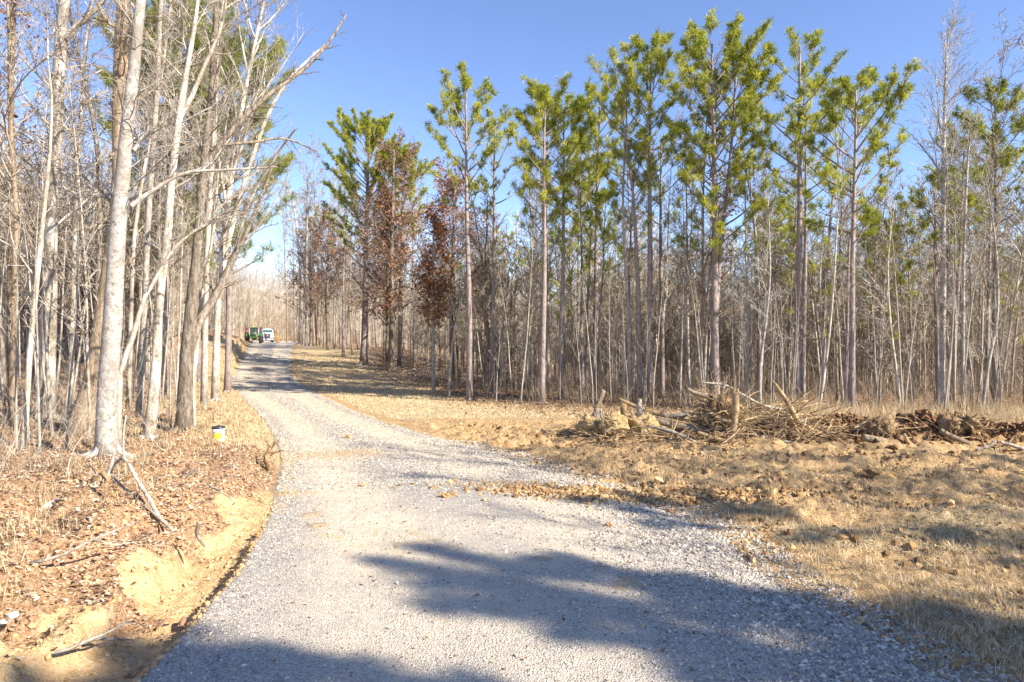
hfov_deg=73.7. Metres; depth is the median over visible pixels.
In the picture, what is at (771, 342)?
sapling
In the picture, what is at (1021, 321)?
sapling
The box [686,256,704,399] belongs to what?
sapling
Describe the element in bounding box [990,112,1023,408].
bare tree
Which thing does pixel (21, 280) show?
bare tree
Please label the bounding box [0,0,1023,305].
sky
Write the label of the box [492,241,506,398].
sapling
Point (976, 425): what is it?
uprooted stump
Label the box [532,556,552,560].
mud patch
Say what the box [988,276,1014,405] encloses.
sapling
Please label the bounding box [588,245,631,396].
bare tree
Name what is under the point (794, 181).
pine tree
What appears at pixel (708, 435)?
log
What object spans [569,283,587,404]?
sapling
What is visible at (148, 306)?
bare tree
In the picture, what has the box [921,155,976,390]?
bare tree
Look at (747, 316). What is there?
bare tree
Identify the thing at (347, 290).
bare tree
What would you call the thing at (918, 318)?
sapling
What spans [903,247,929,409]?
sapling
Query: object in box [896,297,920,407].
sapling
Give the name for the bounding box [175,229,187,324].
sapling
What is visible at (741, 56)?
pine tree
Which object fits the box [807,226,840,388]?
bare tree
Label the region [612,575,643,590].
mud patch
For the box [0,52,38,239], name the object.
bare tree
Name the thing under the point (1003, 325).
sapling
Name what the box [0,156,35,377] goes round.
bare tree
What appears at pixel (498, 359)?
sapling
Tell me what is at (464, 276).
bare tree
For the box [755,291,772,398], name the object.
sapling
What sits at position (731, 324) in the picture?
sapling
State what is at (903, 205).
pine tree
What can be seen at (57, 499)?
fallen log
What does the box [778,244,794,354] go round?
sapling
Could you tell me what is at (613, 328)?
sapling
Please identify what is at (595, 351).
sapling
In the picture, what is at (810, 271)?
pine tree
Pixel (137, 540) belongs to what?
leaf litter
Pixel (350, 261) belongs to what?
bare tree
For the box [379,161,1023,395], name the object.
woods
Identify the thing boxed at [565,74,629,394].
pine tree
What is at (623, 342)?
sapling
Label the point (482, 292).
bare tree
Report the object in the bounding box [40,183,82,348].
bare tree
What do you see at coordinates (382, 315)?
bare tree
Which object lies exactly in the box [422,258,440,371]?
bare tree
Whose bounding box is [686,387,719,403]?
broken limb
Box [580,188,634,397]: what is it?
pine tree
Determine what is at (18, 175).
bare tree
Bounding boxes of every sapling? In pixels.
[0,177,22,316]
[0,201,39,449]
[0,210,6,421]
[0,263,21,348]
[0,279,6,352]
[6,174,45,429]
[10,250,44,441]
[12,188,58,455]
[18,182,48,417]
[22,93,54,437]
[46,229,90,450]
[55,215,95,367]
[63,159,92,420]
[70,202,97,406]
[80,212,93,323]
[89,237,102,332]
[93,239,123,354]
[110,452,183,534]
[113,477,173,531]
[120,288,128,361]
[122,415,125,457]
[131,190,150,397]
[137,222,161,402]
[148,226,164,311]
[150,243,183,427]
[156,235,181,401]
[161,208,182,400]
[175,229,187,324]
[175,246,201,341]
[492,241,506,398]
[492,315,504,401]
[497,308,506,397]
[498,262,513,402]
[515,269,529,396]
[518,271,533,395]
[520,221,537,404]
[553,294,565,401]
[564,295,570,397]
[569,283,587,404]
[576,286,586,398]
[577,260,593,406]
[587,253,605,398]
[589,300,602,401]
[604,260,612,405]
[607,249,622,391]
[608,310,622,403]
[615,282,632,399]
[618,297,633,405]
[628,256,636,401]
[637,284,653,404]
[642,240,664,404]
[651,251,672,408]
[682,240,704,400]
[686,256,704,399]
[689,249,705,399]
[696,250,707,405]
[703,267,720,343]
[724,241,736,384]
[730,280,751,388]
[734,279,751,405]
[737,302,755,405]
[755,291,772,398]
[758,214,775,384]
[759,286,776,399]
[763,302,783,403]
[767,254,784,398]
[771,272,783,406]
[776,283,791,390]
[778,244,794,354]
[783,279,806,399]
[792,265,809,397]
[793,290,811,402]
[817,253,829,402]
[824,231,844,405]
[830,307,841,404]
[832,239,848,399]
[855,256,860,340]
[860,239,881,407]
[867,296,890,403]
[884,208,904,412]
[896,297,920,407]
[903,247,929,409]
[905,289,916,398]
[911,214,929,401]
[925,315,936,406]
[927,230,944,404]
[943,212,967,412]
[946,236,962,410]
[947,291,961,362]
[954,247,977,407]
[960,220,986,413]
[965,292,981,407]
[976,220,1000,407]
[979,275,1000,408]
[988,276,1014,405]
[993,205,1022,406]
[1013,280,1023,344]
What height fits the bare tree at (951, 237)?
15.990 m
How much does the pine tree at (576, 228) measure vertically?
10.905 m
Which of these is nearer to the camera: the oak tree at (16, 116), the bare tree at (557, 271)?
the oak tree at (16, 116)
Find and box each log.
[37,484,97,509]
[618,398,704,423]
[620,402,626,415]
[648,424,695,441]
[654,416,708,432]
[658,407,668,416]
[663,413,687,417]
[682,409,704,415]
[690,414,709,420]
[690,429,725,443]
[697,431,729,443]
[713,416,759,436]
[720,427,745,443]
[748,400,807,409]
[755,424,779,432]
[759,431,785,437]
[760,435,796,442]
[769,410,795,438]
[784,414,825,434]
[801,416,822,421]
[853,421,867,428]
[861,434,889,442]
[902,433,910,444]
[939,428,970,444]
[975,440,996,450]
[999,441,1023,449]
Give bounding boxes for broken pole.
[730,387,738,440]
[771,379,802,432]
[786,413,801,439]
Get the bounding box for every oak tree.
[0,115,26,250]
[44,0,224,438]
[275,216,335,345]
[283,206,361,349]
[321,125,448,370]
[339,233,362,344]
[355,186,418,369]
[368,155,521,383]
[473,213,504,326]
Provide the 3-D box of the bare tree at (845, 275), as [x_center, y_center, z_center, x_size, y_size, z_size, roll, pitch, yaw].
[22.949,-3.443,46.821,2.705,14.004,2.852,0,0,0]
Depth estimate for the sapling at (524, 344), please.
34.94 m
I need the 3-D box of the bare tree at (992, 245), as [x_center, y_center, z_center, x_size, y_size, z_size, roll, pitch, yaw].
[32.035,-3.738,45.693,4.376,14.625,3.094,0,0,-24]
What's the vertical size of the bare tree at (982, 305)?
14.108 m
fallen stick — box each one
[29,518,138,564]
[55,620,145,654]
[85,637,139,647]
[90,538,159,546]
[150,472,206,479]
[201,483,235,503]
[212,460,240,470]
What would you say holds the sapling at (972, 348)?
on the ground at (216, 542)
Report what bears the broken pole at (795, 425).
on the ground at (216, 542)
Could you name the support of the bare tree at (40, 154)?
on the ground at (216, 542)
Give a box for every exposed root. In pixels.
[195,522,205,546]
[262,438,283,469]
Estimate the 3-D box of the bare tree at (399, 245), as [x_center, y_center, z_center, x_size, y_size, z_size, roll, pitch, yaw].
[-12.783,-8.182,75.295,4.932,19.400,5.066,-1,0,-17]
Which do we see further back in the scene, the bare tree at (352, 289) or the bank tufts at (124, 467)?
the bare tree at (352, 289)
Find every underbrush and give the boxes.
[0,335,209,480]
[327,337,530,389]
[420,341,1023,413]
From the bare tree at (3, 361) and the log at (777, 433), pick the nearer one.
the log at (777, 433)
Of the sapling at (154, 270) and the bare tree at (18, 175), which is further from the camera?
the sapling at (154, 270)
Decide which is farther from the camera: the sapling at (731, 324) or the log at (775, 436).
the sapling at (731, 324)
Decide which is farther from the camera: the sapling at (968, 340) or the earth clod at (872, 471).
the sapling at (968, 340)
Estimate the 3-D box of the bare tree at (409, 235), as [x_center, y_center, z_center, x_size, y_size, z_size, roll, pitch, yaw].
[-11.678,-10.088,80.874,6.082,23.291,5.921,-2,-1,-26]
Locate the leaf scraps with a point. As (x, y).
(563, 619)
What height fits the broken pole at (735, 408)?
1.658 m
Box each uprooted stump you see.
[568,400,608,435]
[593,396,636,438]
[624,396,665,441]
[671,371,758,435]
[686,400,749,439]
[751,401,816,440]
[856,412,906,440]
[925,408,976,434]
[944,400,1000,439]
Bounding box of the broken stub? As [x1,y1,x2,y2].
[594,390,605,407]
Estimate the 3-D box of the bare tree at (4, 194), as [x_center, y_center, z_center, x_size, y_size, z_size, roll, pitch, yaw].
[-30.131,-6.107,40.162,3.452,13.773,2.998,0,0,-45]
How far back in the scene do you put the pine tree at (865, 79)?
26.89 m
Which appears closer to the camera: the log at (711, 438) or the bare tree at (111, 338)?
the bare tree at (111, 338)
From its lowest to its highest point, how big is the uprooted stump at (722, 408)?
2.400 m
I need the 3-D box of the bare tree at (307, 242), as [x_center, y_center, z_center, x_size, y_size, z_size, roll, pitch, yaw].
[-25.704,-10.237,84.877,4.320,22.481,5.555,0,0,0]
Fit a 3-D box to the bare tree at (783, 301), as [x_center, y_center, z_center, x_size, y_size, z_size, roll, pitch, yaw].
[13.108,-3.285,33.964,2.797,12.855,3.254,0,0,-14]
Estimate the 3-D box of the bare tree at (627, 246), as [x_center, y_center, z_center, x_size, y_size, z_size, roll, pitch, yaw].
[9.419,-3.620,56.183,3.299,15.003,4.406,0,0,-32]
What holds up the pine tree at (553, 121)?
on the ground at (216, 542)
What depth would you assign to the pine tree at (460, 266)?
54.18 m
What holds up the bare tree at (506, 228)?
on the ground at (216, 542)
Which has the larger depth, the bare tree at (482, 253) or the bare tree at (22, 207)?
the bare tree at (482, 253)
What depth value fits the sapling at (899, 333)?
25.87 m
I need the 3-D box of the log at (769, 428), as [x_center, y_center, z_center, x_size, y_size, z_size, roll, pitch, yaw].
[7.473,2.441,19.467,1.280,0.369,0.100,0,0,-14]
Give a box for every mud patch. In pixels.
[301,511,321,517]
[308,522,326,528]
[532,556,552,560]
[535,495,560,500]
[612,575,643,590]
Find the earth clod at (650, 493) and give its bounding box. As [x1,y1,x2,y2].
[644,489,659,494]
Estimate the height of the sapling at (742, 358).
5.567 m
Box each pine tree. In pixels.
[84,0,235,389]
[142,0,262,382]
[144,13,298,392]
[298,205,324,344]
[321,106,416,365]
[325,183,364,356]
[361,138,440,367]
[412,59,515,401]
[434,251,473,353]
[468,103,526,392]
[489,229,521,382]
[506,72,589,403]
[509,152,571,401]
[520,90,607,399]
[533,209,605,390]
[555,132,621,395]
[556,155,602,397]
[560,163,619,388]
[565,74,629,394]
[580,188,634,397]
[583,45,668,403]
[586,216,620,277]
[597,137,667,393]
[598,243,646,389]
[608,27,688,405]
[632,119,687,400]
[639,32,756,402]
[662,254,681,359]
[663,7,789,396]
[674,168,743,389]
[715,94,781,400]
[736,196,791,390]
[743,26,853,403]
[749,203,802,390]
[755,193,803,380]
[766,104,846,402]
[767,177,827,392]
[781,215,847,396]
[786,55,921,408]
[802,77,878,362]
[806,264,836,390]
[828,223,881,407]
[839,210,918,398]
[846,184,906,394]
[880,192,937,397]
[894,163,977,408]
[922,118,1002,399]
[932,167,992,389]
[947,74,1023,406]
[956,138,1022,392]
[984,232,1023,395]
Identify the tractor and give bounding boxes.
[245,326,263,342]
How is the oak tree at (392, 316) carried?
on the ground at (216, 542)
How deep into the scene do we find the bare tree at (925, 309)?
54.13 m
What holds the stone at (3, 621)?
on the ground at (216, 542)
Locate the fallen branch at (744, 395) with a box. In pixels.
[700,382,788,411]
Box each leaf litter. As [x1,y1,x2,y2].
[0,368,274,680]
[362,352,1022,460]
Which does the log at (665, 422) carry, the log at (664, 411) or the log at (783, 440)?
the log at (664, 411)
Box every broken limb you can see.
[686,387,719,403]
[708,393,715,420]
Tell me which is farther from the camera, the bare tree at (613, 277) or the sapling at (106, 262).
the bare tree at (613, 277)
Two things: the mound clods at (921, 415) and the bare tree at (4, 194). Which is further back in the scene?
the bare tree at (4, 194)
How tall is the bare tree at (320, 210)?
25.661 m
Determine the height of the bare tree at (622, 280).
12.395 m
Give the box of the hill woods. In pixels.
[182,254,966,352]
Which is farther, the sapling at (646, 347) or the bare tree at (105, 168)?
the bare tree at (105, 168)
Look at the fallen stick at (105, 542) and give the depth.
8.36 m
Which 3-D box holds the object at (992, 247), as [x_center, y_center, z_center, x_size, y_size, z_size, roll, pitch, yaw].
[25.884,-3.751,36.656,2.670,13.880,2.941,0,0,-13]
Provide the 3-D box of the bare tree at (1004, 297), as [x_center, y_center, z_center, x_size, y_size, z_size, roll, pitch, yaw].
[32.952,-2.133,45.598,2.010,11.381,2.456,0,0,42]
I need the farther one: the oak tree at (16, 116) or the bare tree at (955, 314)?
the bare tree at (955, 314)
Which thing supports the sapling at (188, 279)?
on the ground at (216, 542)
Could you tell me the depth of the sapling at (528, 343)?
35.55 m
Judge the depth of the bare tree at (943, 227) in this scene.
27.92 m
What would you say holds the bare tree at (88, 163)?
on the ground at (216, 542)
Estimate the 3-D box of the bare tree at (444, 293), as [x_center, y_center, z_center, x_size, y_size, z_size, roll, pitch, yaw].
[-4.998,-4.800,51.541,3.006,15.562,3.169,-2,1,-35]
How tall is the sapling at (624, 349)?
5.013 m
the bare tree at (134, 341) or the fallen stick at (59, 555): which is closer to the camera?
the fallen stick at (59, 555)
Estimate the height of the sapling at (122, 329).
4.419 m
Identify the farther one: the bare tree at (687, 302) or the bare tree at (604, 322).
the bare tree at (604, 322)
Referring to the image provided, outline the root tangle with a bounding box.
[551,382,1015,449]
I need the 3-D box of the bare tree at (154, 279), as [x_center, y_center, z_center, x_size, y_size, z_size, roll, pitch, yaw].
[-6.379,-0.558,13.888,3.552,5.754,1.599,0,0,0]
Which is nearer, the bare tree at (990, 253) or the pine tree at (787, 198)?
the bare tree at (990, 253)
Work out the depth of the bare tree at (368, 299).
113.40 m
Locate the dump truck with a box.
[262,328,274,341]
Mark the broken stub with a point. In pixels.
(601, 396)
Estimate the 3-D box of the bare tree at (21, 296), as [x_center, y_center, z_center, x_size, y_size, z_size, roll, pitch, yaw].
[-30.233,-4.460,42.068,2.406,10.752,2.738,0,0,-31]
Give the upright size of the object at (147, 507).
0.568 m
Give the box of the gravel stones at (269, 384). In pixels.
[232,352,624,491]
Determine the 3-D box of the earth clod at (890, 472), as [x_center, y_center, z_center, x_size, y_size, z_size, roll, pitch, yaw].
[7.946,2.713,14.366,0.362,0.286,0.426,0,0,39]
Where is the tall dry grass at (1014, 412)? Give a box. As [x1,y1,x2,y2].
[741,394,1023,423]
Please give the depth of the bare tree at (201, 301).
18.46 m
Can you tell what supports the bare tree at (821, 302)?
on the ground at (216, 542)
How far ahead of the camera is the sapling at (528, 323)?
30.94 m
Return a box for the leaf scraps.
[153,442,1023,681]
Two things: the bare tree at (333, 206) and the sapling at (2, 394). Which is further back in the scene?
the bare tree at (333, 206)
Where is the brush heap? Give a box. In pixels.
[529,381,1023,449]
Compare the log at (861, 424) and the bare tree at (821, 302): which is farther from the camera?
the bare tree at (821, 302)
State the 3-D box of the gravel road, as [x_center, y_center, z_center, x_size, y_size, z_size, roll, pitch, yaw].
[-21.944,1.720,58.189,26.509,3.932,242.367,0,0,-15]
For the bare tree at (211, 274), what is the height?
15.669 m
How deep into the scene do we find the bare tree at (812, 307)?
37.47 m
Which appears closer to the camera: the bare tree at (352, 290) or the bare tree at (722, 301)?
the bare tree at (722, 301)
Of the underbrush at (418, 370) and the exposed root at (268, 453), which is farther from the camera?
the underbrush at (418, 370)
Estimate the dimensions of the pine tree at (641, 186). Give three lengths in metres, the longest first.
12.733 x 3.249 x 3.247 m
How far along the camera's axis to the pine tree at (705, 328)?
30.98 m
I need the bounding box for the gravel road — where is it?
[136,341,949,681]
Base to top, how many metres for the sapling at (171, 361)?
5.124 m
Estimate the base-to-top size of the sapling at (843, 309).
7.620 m
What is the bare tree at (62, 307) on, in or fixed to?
on the ground at (216, 542)
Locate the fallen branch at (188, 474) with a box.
[180,468,196,478]
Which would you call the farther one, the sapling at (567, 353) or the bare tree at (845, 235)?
the bare tree at (845, 235)
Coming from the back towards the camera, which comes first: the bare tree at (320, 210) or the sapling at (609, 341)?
the bare tree at (320, 210)
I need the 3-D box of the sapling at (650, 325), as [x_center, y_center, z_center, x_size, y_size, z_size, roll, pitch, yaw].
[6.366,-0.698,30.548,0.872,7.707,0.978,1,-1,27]
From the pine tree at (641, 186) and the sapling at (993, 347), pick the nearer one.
the sapling at (993, 347)
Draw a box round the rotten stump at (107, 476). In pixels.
[79,449,125,484]
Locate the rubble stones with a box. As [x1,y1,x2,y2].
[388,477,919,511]
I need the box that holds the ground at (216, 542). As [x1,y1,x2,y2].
[0,286,1023,681]
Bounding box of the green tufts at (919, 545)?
[749,503,1023,635]
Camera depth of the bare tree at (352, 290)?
114.67 m
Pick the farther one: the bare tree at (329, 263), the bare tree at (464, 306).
the bare tree at (329, 263)
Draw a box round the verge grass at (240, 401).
[2,342,279,499]
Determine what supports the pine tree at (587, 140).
on the ground at (216, 542)
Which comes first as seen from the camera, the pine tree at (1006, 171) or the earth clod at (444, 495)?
the earth clod at (444, 495)
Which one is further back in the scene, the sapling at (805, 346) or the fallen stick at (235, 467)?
the sapling at (805, 346)
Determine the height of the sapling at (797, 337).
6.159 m
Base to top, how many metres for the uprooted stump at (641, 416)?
1.526 m
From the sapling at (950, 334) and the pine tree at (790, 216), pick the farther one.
the pine tree at (790, 216)
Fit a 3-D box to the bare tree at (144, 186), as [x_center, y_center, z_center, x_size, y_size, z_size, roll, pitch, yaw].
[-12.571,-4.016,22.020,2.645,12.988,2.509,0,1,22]
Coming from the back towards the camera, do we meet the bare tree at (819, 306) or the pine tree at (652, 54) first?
the bare tree at (819, 306)
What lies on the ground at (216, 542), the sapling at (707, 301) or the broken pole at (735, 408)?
the sapling at (707, 301)
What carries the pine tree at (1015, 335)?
on the ground at (216, 542)
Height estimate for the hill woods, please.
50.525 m
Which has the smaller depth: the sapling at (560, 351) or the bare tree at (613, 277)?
the sapling at (560, 351)
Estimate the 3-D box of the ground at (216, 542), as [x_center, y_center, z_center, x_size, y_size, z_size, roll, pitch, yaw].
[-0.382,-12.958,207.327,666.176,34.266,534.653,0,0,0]
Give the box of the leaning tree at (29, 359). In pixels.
[0,0,108,448]
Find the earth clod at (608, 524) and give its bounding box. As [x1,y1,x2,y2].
[603,520,613,526]
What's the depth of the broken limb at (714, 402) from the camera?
19.45 m
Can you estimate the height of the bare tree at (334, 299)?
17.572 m
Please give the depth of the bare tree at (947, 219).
36.79 m
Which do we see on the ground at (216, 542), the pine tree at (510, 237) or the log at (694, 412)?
the pine tree at (510, 237)
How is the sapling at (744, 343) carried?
on the ground at (216, 542)
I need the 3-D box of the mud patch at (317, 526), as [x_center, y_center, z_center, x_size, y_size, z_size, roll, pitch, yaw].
[-2.965,2.858,10.536,0.412,0.029,0.448,0,0,0]
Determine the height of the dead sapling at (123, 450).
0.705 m
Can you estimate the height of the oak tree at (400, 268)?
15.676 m
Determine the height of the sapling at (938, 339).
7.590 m
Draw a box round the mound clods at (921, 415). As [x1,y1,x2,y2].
[759,409,1023,449]
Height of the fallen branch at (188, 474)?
0.271 m
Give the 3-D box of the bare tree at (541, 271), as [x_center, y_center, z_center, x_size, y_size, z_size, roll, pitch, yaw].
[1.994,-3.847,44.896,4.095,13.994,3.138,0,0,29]
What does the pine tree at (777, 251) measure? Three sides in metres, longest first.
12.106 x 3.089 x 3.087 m
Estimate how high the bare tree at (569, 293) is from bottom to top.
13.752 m
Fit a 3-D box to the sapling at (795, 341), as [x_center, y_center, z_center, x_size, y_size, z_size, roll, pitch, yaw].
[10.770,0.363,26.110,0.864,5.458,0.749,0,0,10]
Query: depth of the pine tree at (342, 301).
69.96 m
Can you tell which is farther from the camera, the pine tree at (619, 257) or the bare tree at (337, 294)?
the bare tree at (337, 294)
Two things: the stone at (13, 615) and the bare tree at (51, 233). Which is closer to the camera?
the stone at (13, 615)
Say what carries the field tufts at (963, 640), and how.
on the ground at (216, 542)
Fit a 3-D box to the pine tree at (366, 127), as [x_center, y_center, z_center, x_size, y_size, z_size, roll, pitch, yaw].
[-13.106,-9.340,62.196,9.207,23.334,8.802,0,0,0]
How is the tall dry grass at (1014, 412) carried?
on the ground at (216, 542)
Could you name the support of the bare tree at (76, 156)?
on the ground at (216, 542)
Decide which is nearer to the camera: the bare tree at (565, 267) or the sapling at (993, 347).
the sapling at (993, 347)
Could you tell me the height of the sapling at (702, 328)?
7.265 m
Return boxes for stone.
[0,619,6,624]
[6,611,18,618]
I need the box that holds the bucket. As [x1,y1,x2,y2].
[211,425,224,441]
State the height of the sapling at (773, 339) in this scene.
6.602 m
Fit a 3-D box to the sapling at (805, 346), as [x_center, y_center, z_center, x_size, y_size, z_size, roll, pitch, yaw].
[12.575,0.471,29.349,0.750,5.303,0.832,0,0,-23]
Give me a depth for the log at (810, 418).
19.35 m
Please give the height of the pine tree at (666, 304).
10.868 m
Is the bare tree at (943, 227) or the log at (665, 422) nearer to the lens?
the log at (665, 422)
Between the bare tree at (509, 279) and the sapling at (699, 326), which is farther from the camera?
the bare tree at (509, 279)
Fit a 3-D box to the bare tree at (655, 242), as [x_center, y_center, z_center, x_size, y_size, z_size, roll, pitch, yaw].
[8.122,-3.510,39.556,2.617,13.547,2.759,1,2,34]
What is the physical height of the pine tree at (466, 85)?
16.155 m
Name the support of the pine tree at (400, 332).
on the ground at (216, 542)
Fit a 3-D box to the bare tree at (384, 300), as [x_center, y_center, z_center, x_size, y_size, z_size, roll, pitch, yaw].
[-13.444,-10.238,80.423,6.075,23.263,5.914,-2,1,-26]
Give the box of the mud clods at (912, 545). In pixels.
[447,411,1023,670]
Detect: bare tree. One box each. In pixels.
[0,0,65,377]
[0,0,92,424]
[0,0,112,419]
[0,6,63,246]
[0,37,38,399]
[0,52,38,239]
[0,85,82,311]
[0,102,44,349]
[0,123,24,285]
[0,153,35,320]
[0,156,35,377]
[0,180,33,343]
[2,64,79,249]
[11,38,140,441]
[16,1,113,389]
[18,186,32,351]
[19,0,115,406]
[19,89,95,406]
[22,103,105,388]
[25,119,71,218]
[35,0,149,309]
[35,157,77,366]
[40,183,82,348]
[57,0,283,462]
[68,10,163,274]
[73,138,103,212]
[80,121,142,286]
[95,138,111,218]
[101,0,221,394]
[103,52,179,342]
[103,63,212,294]
[104,0,207,416]
[104,0,222,410]
[118,168,277,446]
[121,0,255,441]
[123,213,154,324]
[125,113,199,314]
[126,117,178,289]
[126,129,190,376]
[126,152,188,297]
[127,220,142,369]
[134,149,187,383]
[142,0,331,402]
[142,179,187,307]
[143,0,348,432]
[154,169,187,359]
[160,60,221,386]
[163,212,190,357]
[168,80,260,426]
[183,0,287,406]
[185,181,217,332]
[201,211,219,338]
[215,230,238,332]
[270,195,297,341]
[274,179,309,342]
[277,180,312,343]
[283,159,321,344]
[289,170,321,347]
[296,133,341,345]
[300,142,348,348]
[301,201,333,344]
[315,165,356,346]
[316,201,337,338]
[316,205,333,346]
[316,217,351,348]
[320,172,355,346]
[325,172,364,354]
[329,228,357,349]
[329,239,354,336]
[331,264,356,332]
[336,225,360,348]
[344,232,357,321]
[344,238,357,324]
[345,234,368,333]
[346,224,368,344]
[351,236,362,309]
[352,201,372,348]
[354,229,377,343]
[356,230,381,349]
[361,246,381,346]
[372,243,395,358]
[374,169,421,349]
[381,190,415,299]
[395,174,423,362]
[398,194,436,374]
[401,166,429,292]
[403,267,428,363]
[405,177,424,361]
[409,199,457,392]
[415,252,431,365]
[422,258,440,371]
[425,165,472,382]
[432,178,462,375]
[444,151,504,387]
[447,276,475,396]
[451,210,491,389]
[455,199,490,373]
[457,184,509,389]
[457,256,478,339]
[462,226,497,362]
[489,210,509,306]
[490,218,520,372]
[495,77,589,396]
[496,135,560,389]
[496,223,515,373]
[503,172,559,388]
[505,188,567,347]
[519,171,551,383]
[534,180,578,332]
[548,118,618,385]
[549,252,570,380]
[552,215,579,381]
[553,182,586,379]
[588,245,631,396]
[599,204,625,338]
[605,226,622,386]
[606,209,645,330]
[610,52,650,402]
[616,174,653,348]
[619,211,657,382]
[625,241,653,390]
[629,167,670,356]
[652,109,694,396]
[653,150,700,404]
[654,229,674,386]
[660,147,703,405]
[662,152,711,388]
[684,149,744,389]
[695,183,741,392]
[720,247,745,385]
[725,163,763,406]
[732,165,784,398]
[740,148,794,391]
[740,151,802,397]
[743,190,794,409]
[754,148,802,387]
[769,123,830,385]
[780,178,819,389]
[792,205,850,389]
[805,155,867,407]
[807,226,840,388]
[808,138,862,400]
[825,188,865,393]
[828,191,866,390]
[828,199,861,385]
[833,201,868,292]
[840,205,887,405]
[848,191,918,405]
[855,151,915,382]
[855,158,924,403]
[855,176,886,386]
[855,202,889,387]
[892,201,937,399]
[896,0,1002,408]
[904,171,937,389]
[904,227,931,386]
[907,114,1001,406]
[910,128,976,360]
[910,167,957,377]
[911,131,988,315]
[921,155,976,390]
[929,6,1023,406]
[933,104,991,392]
[933,106,1006,408]
[937,225,986,371]
[946,133,1023,396]
[946,191,982,390]
[956,169,1022,405]
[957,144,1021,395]
[957,182,1020,318]
[967,14,1023,261]
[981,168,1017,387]
[981,192,1019,384]
[987,224,1018,391]
[988,21,1023,404]
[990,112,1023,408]
[1000,212,1019,388]
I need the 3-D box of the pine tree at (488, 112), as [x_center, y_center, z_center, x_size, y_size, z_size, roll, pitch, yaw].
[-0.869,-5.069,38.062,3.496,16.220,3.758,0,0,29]
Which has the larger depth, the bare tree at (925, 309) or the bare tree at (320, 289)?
the bare tree at (320, 289)
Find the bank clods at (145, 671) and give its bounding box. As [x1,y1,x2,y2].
[0,465,275,681]
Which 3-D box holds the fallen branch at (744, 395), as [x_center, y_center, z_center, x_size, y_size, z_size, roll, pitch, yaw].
[6.910,1.711,19.878,2.918,1.055,0.539,0,0,-7]
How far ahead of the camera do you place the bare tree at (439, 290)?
38.85 m
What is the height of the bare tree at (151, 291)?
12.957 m
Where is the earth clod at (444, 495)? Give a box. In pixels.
[439,489,454,497]
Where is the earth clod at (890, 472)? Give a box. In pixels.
[880,464,897,476]
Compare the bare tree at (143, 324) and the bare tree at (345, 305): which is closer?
the bare tree at (143, 324)
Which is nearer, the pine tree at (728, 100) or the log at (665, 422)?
the log at (665, 422)
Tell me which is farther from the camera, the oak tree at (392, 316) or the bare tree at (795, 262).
the oak tree at (392, 316)
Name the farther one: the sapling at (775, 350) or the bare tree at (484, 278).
the bare tree at (484, 278)
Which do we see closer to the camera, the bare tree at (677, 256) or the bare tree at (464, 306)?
the bare tree at (677, 256)
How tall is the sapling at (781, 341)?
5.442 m
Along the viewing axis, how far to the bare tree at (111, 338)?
13.11 m
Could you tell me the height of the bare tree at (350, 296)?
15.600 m
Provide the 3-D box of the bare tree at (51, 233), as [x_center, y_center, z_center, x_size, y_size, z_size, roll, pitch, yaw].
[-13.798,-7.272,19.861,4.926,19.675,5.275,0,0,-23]
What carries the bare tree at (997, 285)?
on the ground at (216, 542)
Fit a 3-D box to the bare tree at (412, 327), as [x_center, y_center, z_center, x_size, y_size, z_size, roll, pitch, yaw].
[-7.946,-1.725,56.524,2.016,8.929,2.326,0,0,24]
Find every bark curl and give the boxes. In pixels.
[155,618,174,630]
[179,617,186,629]
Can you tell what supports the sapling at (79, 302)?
on the ground at (216, 542)
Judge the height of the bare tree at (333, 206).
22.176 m
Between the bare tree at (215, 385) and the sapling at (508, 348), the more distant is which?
the sapling at (508, 348)
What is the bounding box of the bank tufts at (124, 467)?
[0,388,226,624]
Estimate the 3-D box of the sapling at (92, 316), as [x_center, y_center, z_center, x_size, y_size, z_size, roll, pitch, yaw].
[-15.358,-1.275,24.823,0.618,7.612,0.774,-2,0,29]
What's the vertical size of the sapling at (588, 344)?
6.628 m
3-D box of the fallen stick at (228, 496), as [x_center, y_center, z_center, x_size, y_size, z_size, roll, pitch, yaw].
[-4.955,2.540,11.424,0.701,0.378,0.230,0,0,0]
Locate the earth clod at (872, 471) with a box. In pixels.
[858,459,883,476]
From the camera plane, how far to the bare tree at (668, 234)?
35.24 m
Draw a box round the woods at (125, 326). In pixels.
[0,136,233,377]
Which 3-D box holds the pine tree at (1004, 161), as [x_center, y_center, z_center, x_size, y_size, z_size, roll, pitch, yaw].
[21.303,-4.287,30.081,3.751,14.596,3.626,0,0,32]
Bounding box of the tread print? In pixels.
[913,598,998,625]
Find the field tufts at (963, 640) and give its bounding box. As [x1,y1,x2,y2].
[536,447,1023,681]
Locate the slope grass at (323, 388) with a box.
[293,354,749,420]
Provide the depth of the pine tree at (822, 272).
45.44 m
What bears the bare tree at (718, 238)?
on the ground at (216, 542)
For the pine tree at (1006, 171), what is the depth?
42.58 m
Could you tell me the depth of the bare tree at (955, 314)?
27.70 m
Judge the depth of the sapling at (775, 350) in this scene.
26.10 m
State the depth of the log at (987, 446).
17.87 m
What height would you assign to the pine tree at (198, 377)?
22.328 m
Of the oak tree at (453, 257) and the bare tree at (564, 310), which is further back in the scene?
the bare tree at (564, 310)
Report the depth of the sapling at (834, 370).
27.03 m
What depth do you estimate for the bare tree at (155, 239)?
33.75 m

